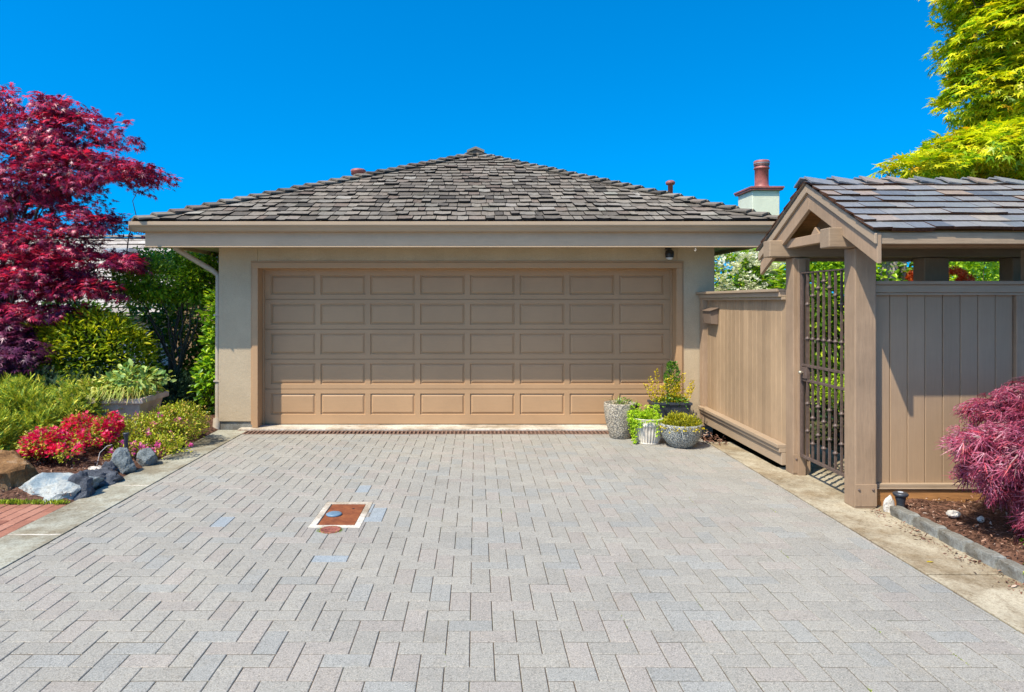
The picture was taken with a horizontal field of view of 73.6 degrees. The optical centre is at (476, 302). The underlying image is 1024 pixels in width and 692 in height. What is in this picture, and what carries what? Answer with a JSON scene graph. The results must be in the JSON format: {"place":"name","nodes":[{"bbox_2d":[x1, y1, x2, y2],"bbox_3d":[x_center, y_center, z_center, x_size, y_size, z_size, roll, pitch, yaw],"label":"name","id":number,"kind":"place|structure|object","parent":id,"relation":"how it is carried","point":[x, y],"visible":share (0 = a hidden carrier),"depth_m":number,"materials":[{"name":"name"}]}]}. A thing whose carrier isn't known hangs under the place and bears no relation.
{"place":"outdoors","nodes":[
{"label":"outdoors","id":0,"kind":"place"},
{"bbox_2d":[0,504,65,537],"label":"brick path","id":1,"kind":"structure","parent":0,"point":[13,518],"depth_m":5.41,"materials":[{"name":"red brick"}]},
{"bbox_2d":[0,392,217,504],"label":"garden bed","id":2,"kind":"object","parent":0,"point":[94,455],"visible":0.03,"depth_m":7.00,"materials":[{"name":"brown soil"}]},
{"bbox_2d":[0,450,39,492],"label":"boulder","id":3,"kind":"object","parent":2,"relation":"on","point":[17,469],"visible":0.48,"depth_m":6.04,"materials":[{"name":"stone"}]},
{"bbox_2d":[0,405,39,458],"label":"juniper","id":4,"kind":"object","parent":2,"relation":"on","point":[9,427],"visible":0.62,"depth_m":7.00,"materials":[{"name":"green plant"}]},
{"bbox_2d":[0,304,58,384],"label":"purple maple","id":5,"kind":"object","parent":2,"relation":"on","point":[15,347],"visible":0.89,"depth_m":8.73,"materials":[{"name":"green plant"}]},
{"bbox_2d":[0,498,69,505],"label":"edge grass","id":6,"kind":"structure","parent":2,"relation":"on","point":[18,501],"depth_m":5.69,"materials":[{"name":"green plant"}]},
{"bbox_2d":[15,425,85,464],"bbox_3d":[-4.253,1.438,6.883,0.717,0.416,0.509,0,0,0],"label":"red azalea","id":7,"kind":"object","parent":2,"relation":"on","point":[33,446],"visible":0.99,"depth_m":6.77,"materials":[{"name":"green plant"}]},
{"bbox_2d":[0,371,121,456],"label":"juniper","id":8,"kind":"object","parent":2,"relation":"on","point":[38,402],"visible":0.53,"depth_m":7.71,"materials":[{"name":"green plant"}]},
{"bbox_2d":[18,472,103,503],"bbox_3d":[-3.655,1.645,6.040,0.649,0.323,0.597,0,0,28],"label":"flat rock","id":9,"kind":"object","parent":2,"relation":"on","point":[43,483],"visible":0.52,"depth_m":5.84,"materials":[{"name":"grey stone"}]},
{"bbox_2d":[0,361,157,411],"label":"juniper","id":10,"kind":"object","parent":2,"relation":"on","point":[51,378],"visible":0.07,"depth_m":8.75,"materials":[{"name":"green plant"}]},
{"bbox_2d":[68,471,95,500],"bbox_3d":[-3.460,1.638,5.923,0.285,0.344,0.240,0,0,0],"label":"dark rock","id":11,"kind":"object","parent":2,"relation":"on","point":[83,480],"visible":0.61,"depth_m":5.88,"materials":[{"name":"grey stone"}]},
{"bbox_2d":[7,301,162,389],"bbox_3d":[-5.547,0.831,9.548,2.292,1.707,1.484,0,0,21],"label":"golden hedge","id":12,"kind":"object","parent":2,"relation":"on","point":[74,337],"visible":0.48,"depth_m":9.32,"materials":[{"name":"green plant"}]},
{"bbox_2d":[0,82,180,327],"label":"red maple","id":13,"kind":"object","parent":2,"relation":"on","point":[23,275],"visible":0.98,"depth_m":9.38,"materials":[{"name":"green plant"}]},
{"bbox_2d":[60,409,125,451],"bbox_3d":[-4.170,1.394,7.332,0.777,0.503,0.528,0,0,17],"label":"red azalea","id":14,"kind":"object","parent":2,"relation":"on","point":[94,432],"visible":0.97,"depth_m":7.30,"materials":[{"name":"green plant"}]},
{"bbox_2d":[89,466,100,469],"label":"pebble","id":15,"kind":"object","parent":2,"relation":"on","point":[93,467],"visible":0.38,"depth_m":6.62,"materials":[{"name":"white stone"}]},
{"bbox_2d":[84,468,123,487],"bbox_3d":[-3.514,1.655,6.352,0.400,0.206,0.383,0,0,0],"label":"rock","id":16,"kind":"object","parent":2,"relation":"on","point":[110,477],"visible":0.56,"depth_m":6.29,"materials":[{"name":"grey stone"}]},
{"bbox_2d":[101,461,116,470],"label":"rock","id":17,"kind":"object","parent":2,"relation":"on","point":[109,465],"visible":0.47,"depth_m":6.58,"materials":[{"name":"grey stone"}]},
{"bbox_2d":[50,358,176,435],"bbox_3d":[-4.274,1.130,8.157,1.370,0.901,0.956,0,0,0],"label":"plant","id":18,"kind":"object","parent":2,"relation":"on","point":[138,395],"visible":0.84,"depth_m":8.02,"materials":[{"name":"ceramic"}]},
{"bbox_2d":[22,296,214,398],"bbox_3d":[-6.124,0.724,11.705,3.606,2.072,1.661,0,0,0],"label":"laurel hedge","id":19,"kind":"object","parent":2,"relation":"on","point":[160,316],"visible":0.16,"depth_m":11.56,"materials":[{"name":"green plant"}]},
{"bbox_2d":[111,447,136,473],"bbox_3d":[-3.492,1.592,6.737,0.228,0.323,0.227,0,0,-35],"label":"upright rock","id":20,"kind":"object","parent":2,"relation":"on","point":[121,459],"visible":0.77,"depth_m":6.68,"materials":[{"name":"grey stone"}]},
{"bbox_2d":[123,432,129,447],"bbox_3d":[-3.600,1.540,7.020,0.064,0.399,0.063,0,0,0],"label":"path light","id":21,"kind":"object","parent":2,"relation":"on","point":[126,435],"visible":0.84,"depth_m":7.00,"materials":[{"name":"grey plastic"}]},
{"bbox_2d":[103,437,165,460],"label":"magenta azalea","id":22,"kind":"object","parent":2,"relation":"on","point":[131,450],"visible":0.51,"depth_m":7.11,"materials":[{"name":"pink plant"}]},
{"bbox_2d":[136,448,157,466],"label":"rock","id":23,"kind":"object","parent":2,"relation":"on","point":[146,457],"visible":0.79,"depth_m":7.00,"materials":[{"name":"grey stone"}]},
{"bbox_2d":[97,245,218,403],"bbox_3d":[-4.730,0.404,10.461,1.989,2.728,1.634,0,0,0],"label":"garden tree","id":24,"kind":"object","parent":2,"relation":"on","point":[192,282],"visible":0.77,"depth_m":10.25,"materials":[{"name":"green plant"}]},
{"bbox_2d":[108,399,210,455],"bbox_3d":[-3.597,1.405,7.833,1.062,0.520,1.358,0,0,0],"label":"shrub","id":25,"kind":"object","parent":2,"relation":"on","point":[161,420],"visible":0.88,"depth_m":7.77,"materials":[{"name":"green plant"}]},
{"bbox_2d":[150,367,205,417],"bbox_3d":[-4.439,1.336,9.896,1.117,0.805,0.988,0,0,0],"label":"dwarf conifer","id":26,"kind":"object","parent":2,"relation":"on","point":[182,381],"visible":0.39,"depth_m":9.83,"materials":[{"name":"green plant"}]},
{"bbox_2d":[172,283,214,386],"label":"passage gate","id":27,"kind":"structure","parent":2,"relation":"on","point":[191,333],"depth_m":12.80,"materials":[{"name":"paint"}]},
{"bbox_2d":[186,287,214,414],"bbox_3d":[-3.780,0.699,10.203,0.907,2.004,1.532,0,0,0],"label":"laurel","id":28,"kind":"object","parent":2,"relation":"on","point":[208,359],"visible":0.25,"depth_m":9.84,"materials":[{"name":"green plant"}]},
{"bbox_2d":[7,235,217,369],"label":"neighbour house","id":29,"kind":"structure","parent":0,"point":[117,243],"depth_m":17.53,"materials":[{"name":"paint"}]},
{"bbox_2d":[0,0,992,292],"label":"sky","id":30,"kind":"structure","parent":0,"point":[232,98],"materials":[{"name":"blue"}]},
{"bbox_2d":[0,434,1023,691],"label":"driveway","id":31,"kind":"structure","parent":0,"point":[854,590],"depth_m":4.04,"materials":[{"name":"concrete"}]},
{"bbox_2d":[0,430,246,569],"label":"kerb strip","id":32,"kind":"object","parent":31,"relation":"on","point":[62,521],"visible":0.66,"depth_m":5.68,"materials":[{"name":"grey concrete"}]},
{"bbox_2d":[7,485,148,534],"bbox_3d":[-3.191,1.728,4.930,0.388,0.104,2.658,0,0,0],"label":"kerb joint","id":33,"kind":"object","parent":32,"relation":"on","point":[61,534],"visible":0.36,"depth_m":4.93,"materials":[{"name":"concrete"}]},
{"bbox_2d":[320,526,340,533],"bbox_3d":[-1.075,1.686,5.035,0.156,0.032,0.156,0,0,0],"label":"valve cover","id":34,"kind":"object","parent":31,"relation":"in","point":[330,529],"visible":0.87,"depth_m":5.03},
{"bbox_2d":[308,502,372,527],"bbox_3d":[-1.060,1.697,5.415,0.390,0.066,0.650,0,0,0],"label":"utility cover","id":35,"kind":"object","parent":31,"relation":"in","point":[344,514],"visible":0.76,"depth_m":5.38,"materials":[{"name":"metal"}]},
{"bbox_2d":[242,431,608,434],"bbox_3d":[-0.260,1.708,8.810,5.720,0.064,0.220,0,0,0],"label":"trench drain","id":36,"kind":"object","parent":31,"relation":"in","point":[427,432],"visible":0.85,"depth_m":8.86,"materials":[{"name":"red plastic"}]},
{"bbox_2d":[604,396,636,438],"bbox_3d":[1.792,1.422,8.489,0.395,0.516,0.418,0,0,41],"label":"tall planter","id":37,"kind":"object","parent":31,"relation":"on","point":[616,414],"visible":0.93,"depth_m":8.34,"materials":[{"name":"grey stone"}]},
{"bbox_2d":[614,397,638,436],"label":"plant","id":38,"kind":"object","parent":37,"relation":"in","point":[628,403],"visible":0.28,"depth_m":8.56,"materials":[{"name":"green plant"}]},
{"bbox_2d":[317,497,968,691],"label":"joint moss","id":39,"kind":"object","parent":31,"relation":"on","point":[621,615],"visible":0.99,"depth_m":4.77,"materials":[{"name":"green plant"}]},
{"bbox_2d":[626,400,663,444],"bbox_3d":[2.022,1.446,8.172,0.494,0.515,0.473,0,0,0],"label":"fluted planter","id":40,"kind":"object","parent":31,"relation":"on","point":[646,429],"visible":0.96,"depth_m":8.06,"materials":[{"name":"white ceramic"}]},
{"bbox_2d":[643,361,694,436],"bbox_3d":[2.420,1.210,8.601,0.663,0.940,0.342,0,0,0],"label":"black planter","id":41,"kind":"object","parent":31,"relation":"on","point":[672,401],"visible":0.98,"depth_m":8.56,"materials":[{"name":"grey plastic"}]},
{"bbox_2d":[658,410,706,447],"bbox_3d":[2.386,1.462,7.934,0.542,0.436,0.527,0,0,0],"label":"bowl planter","id":42,"kind":"object","parent":31,"relation":"on","point":[680,430],"visible":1,"depth_m":7.80,"materials":[{"name":"grey stone"}]},
{"bbox_2d":[699,431,726,444],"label":"dead twigs","id":43,"kind":"object","parent":31,"relation":"on","point":[710,438],"visible":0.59,"depth_m":8.28,"materials":[{"name":"brown plant"}]},
{"bbox_2d":[700,310,837,466],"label":"ground","id":44,"kind":"structure","parent":0,"point":[743,446],"depth_m":9.50,"materials":[{"name":"soil"}]},
{"bbox_2d":[128,146,778,435],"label":"garage","id":45,"kind":"structure","parent":44,"relation":"on","point":[475,285],"depth_m":9.25,"materials":[{"name":"paint"}]},
{"bbox_2d":[238,424,607,430],"bbox_3d":[-0.560,1.694,9.113,5.120,0.072,0.375,0,0,0],"label":"threshold","id":46,"kind":"object","parent":45,"relation":"attached to","point":[433,427],"visible":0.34,"depth_m":9.04,"materials":[{"name":"concrete"}]},
{"bbox_2d":[265,271,669,423],"bbox_3d":[-0.120,0.603,9.280,5.530,2.107,0.060,0,0,0],"label":"garage door","id":47,"kind":"structure","parent":45,"relation":"in","point":[342,347],"depth_m":9.25,"materials":[{"name":"wood"}]},
{"bbox_2d":[665,248,673,259],"bbox_3d":[2.530,-0.643,8.959,0.116,0.173,0.163,0,0,0],"label":"wall lamp","id":48,"kind":"object","parent":45,"relation":"attached to","point":[669,253],"visible":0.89,"depth_m":8.90,"materials":[{"name":"black plastic"}]},
{"bbox_2d":[734,159,784,289],"bbox_3d":[5.775,-0.461,13.975,0.672,4.881,0.900,0,0,0],"label":"chimney","id":49,"kind":"object","parent":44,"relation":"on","point":[761,195],"visible":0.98,"depth_m":13.61,"materials":[{"name":"paint"}]},
{"bbox_2d":[810,341,843,454],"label":"back lawn","id":50,"kind":"structure","parent":0,"point":[826,442],"depth_m":8.75,"materials":[{"name":"plant"}]},
{"bbox_2d":[714,248,813,297],"bbox_3d":[5.360,0.186,13.187,2.678,3.002,2.474,0,0,0],"label":"viburnum","id":51,"kind":"object","parent":50,"relation":"on","point":[741,273],"visible":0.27,"depth_m":12.52,"materials":[{"name":"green plant"}]},
{"bbox_2d":[810,373,843,436],"bbox_3d":[4.840,1.255,8.501,2.096,0.870,0.824,0,0,0],"label":"box hedge","id":52,"kind":"object","parent":50,"relation":"on","point":[832,391],"visible":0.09,"depth_m":8.44,"materials":[{"name":"green plant"}]},
{"bbox_2d":[810,396,843,446],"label":"dark shrub","id":53,"kind":"object","parent":50,"relation":"on","point":[832,430],"visible":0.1,"depth_m":8.15,"materials":[{"name":"green plant"}]},
{"bbox_2d":[760,262,912,417],"bbox_3d":[5.046,0.291,9.895,2.296,2.788,1.642,0,0,22],"label":"camellia","id":54,"kind":"object","parent":50,"relation":"on","point":[817,266],"visible":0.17,"depth_m":9.57,"materials":[{"name":"green plant"}]},
{"bbox_2d":[814,267,898,355],"bbox_3d":[6.320,0.414,10.845,2.231,2.548,1.574,0,0,-23],"label":"privet","id":55,"kind":"object","parent":50,"relation":"on","point":[838,332],"depth_m":10.84,"materials":[{"name":"green plant"}]},
{"bbox_2d":[764,262,997,352],"bbox_3d":[9.972,0.494,13.504,9.189,3.469,1.790,0,0,0],"label":"background hedge","id":56,"kind":"object","parent":50,"relation":"on","point":[964,267],"visible":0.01,"depth_m":13.18,"materials":[{"name":"green plant"}]},
{"bbox_2d":[877,262,906,280],"bbox_3d":[5.987,0.033,9.480,1.991,3.490,1.668,0,0,34],"label":"pale tree","id":57,"kind":"object","parent":50,"relation":"on","point":[889,268],"depth_m":9.52,"materials":[{"name":"green plant"}]},
{"bbox_2d":[902,265,974,280],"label":"orange azalea","id":58,"kind":"object","parent":50,"relation":"on","point":[961,274],"visible":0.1,"depth_m":9.39,"materials":[{"name":"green plant"}]},
{"bbox_2d":[869,0,1023,180],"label":"golden maple","id":59,"kind":"object","parent":50,"relation":"on","point":[986,141],"visible":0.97,"depth_m":8.06,"materials":[{"name":"yellow plant"}]},
{"bbox_2d":[907,262,998,280],"bbox_3d":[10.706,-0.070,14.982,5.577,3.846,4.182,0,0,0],"label":"background tree","id":60,"kind":"object","parent":50,"relation":"on","point":[987,264],"visible":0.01,"depth_m":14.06,"materials":[{"name":"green plant"}]},
{"bbox_2d":[709,441,1023,633],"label":"concrete walk","id":61,"kind":"structure","parent":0,"point":[820,488],"depth_m":4.80,"materials":[{"name":"beige concrete"}]},
{"bbox_2d":[696,289,785,464],"bbox_3d":[3.052,0.745,7.918,0.215,1.760,2.235,0,0,-2],"label":"side fence","id":62,"kind":"object","parent":61,"relation":"on","point":[743,371],"visible":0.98,"depth_m":7.67,"materials":[{"name":"paint"}]},
{"bbox_2d":[701,307,718,324],"bbox_3d":[2.960,0.172,8.660,0.115,0.215,0.340,0,0,0],"label":"letter box","id":63,"kind":"object","parent":62,"relation":"attached to","point":[710,315],"visible":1,"depth_m":8.53,"materials":[{"name":"paint"}]},
{"bbox_2d":[883,495,894,512],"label":"white stone","id":64,"kind":"object","parent":61,"relation":"on","point":[888,502],"visible":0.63,"depth_m":5.44,"materials":[{"name":"stone"}]},
{"bbox_2d":[755,176,1023,507],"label":"lychgate","id":65,"kind":"object","parent":61,"relation":"on","point":[860,227],"visible":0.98,"depth_m":5.63,"materials":[{"name":"paint"}]},
{"bbox_2d":[798,268,843,476],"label":"iron gate","id":66,"kind":"structure","parent":65,"relation":"attached to","point":[806,372],"depth_m":6.21,"materials":[{"name":"metal"}]},
{"bbox_2d":[890,506,919,524],"bbox_3d":[3.302,1.652,5.259,0.091,0.108,0.262,0,0,0],"label":"kerb stone","id":67,"kind":"object","parent":61,"relation":"on","point":[901,513],"visible":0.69,"depth_m":5.23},
{"bbox_2d":[913,517,946,538],"bbox_3d":[3.306,1.653,4.975,0.092,0.110,0.272,0,0,0],"label":"kerb stone","id":68,"kind":"object","parent":61,"relation":"on","point":[928,526],"visible":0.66,"depth_m":4.95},
{"bbox_2d":[864,509,1023,593],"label":"bark litter","id":69,"kind":"object","parent":61,"relation":"on","point":[970,560],"visible":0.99,"depth_m":4.47,"materials":[{"name":"brown wood"}]},
{"bbox_2d":[876,281,1023,505],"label":"board fence","id":70,"kind":"object","parent":61,"relation":"on","point":[943,348],"visible":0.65,"depth_m":5.67,"materials":[{"name":"paint"}]},
{"bbox_2d":[938,529,973,551],"bbox_3d":[3.297,1.652,4.694,0.092,0.109,0.253,0,0,0],"label":"kerb stone","id":71,"kind":"object","parent":61,"relation":"on","point":[957,541],"visible":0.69,"depth_m":4.67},
{"bbox_2d":[965,543,1006,568],"bbox_3d":[3.297,1.653,4.420,0.092,0.107,0.263,0,0,0],"label":"kerb stone","id":72,"kind":"object","parent":61,"relation":"on","point":[984,555],"visible":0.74,"depth_m":4.40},
{"bbox_2d":[997,559,1023,582],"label":"kerb stone","id":73,"kind":"object","parent":61,"relation":"on","point":[1012,569],"visible":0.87,"depth_m":4.17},
{"bbox_2d":[905,495,1023,564],"bbox_3d":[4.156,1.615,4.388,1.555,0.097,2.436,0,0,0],"label":"bark mulch","id":74,"kind":"object","parent":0,"point":[980,528],"visible":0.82,"depth_m":5.04,"materials":[{"name":"brown wood"}]},
{"bbox_2d":[892,491,908,506],"bbox_3d":[3.400,1.629,5.470,0.112,0.221,0.112,0,0,0],"label":"path light","id":75,"kind":"object","parent":74,"relation":"on","point":[901,497],"visible":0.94,"depth_m":5.44,"materials":[{"name":"grey plastic"}]},
{"bbox_2d":[946,510,960,517],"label":"pebble","id":76,"kind":"object","parent":74,"relation":"on","point":[953,513],"visible":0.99,"depth_m":5.13,"materials":[{"name":"white stone"}]},
{"bbox_2d":[934,376,1023,547],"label":"laceleaf maple","id":77,"kind":"object","parent":74,"relation":"on","point":[991,462],"visible":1,"depth_m":4.62,"materials":[{"name":"red plant"}]},
{"bbox_2d":[977,516,984,521],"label":"pebble","id":78,"kind":"object","parent":74,"relation":"on","point":[979,518],"visible":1,"depth_m":5.01,"materials":[{"name":"white stone"}]}
]}

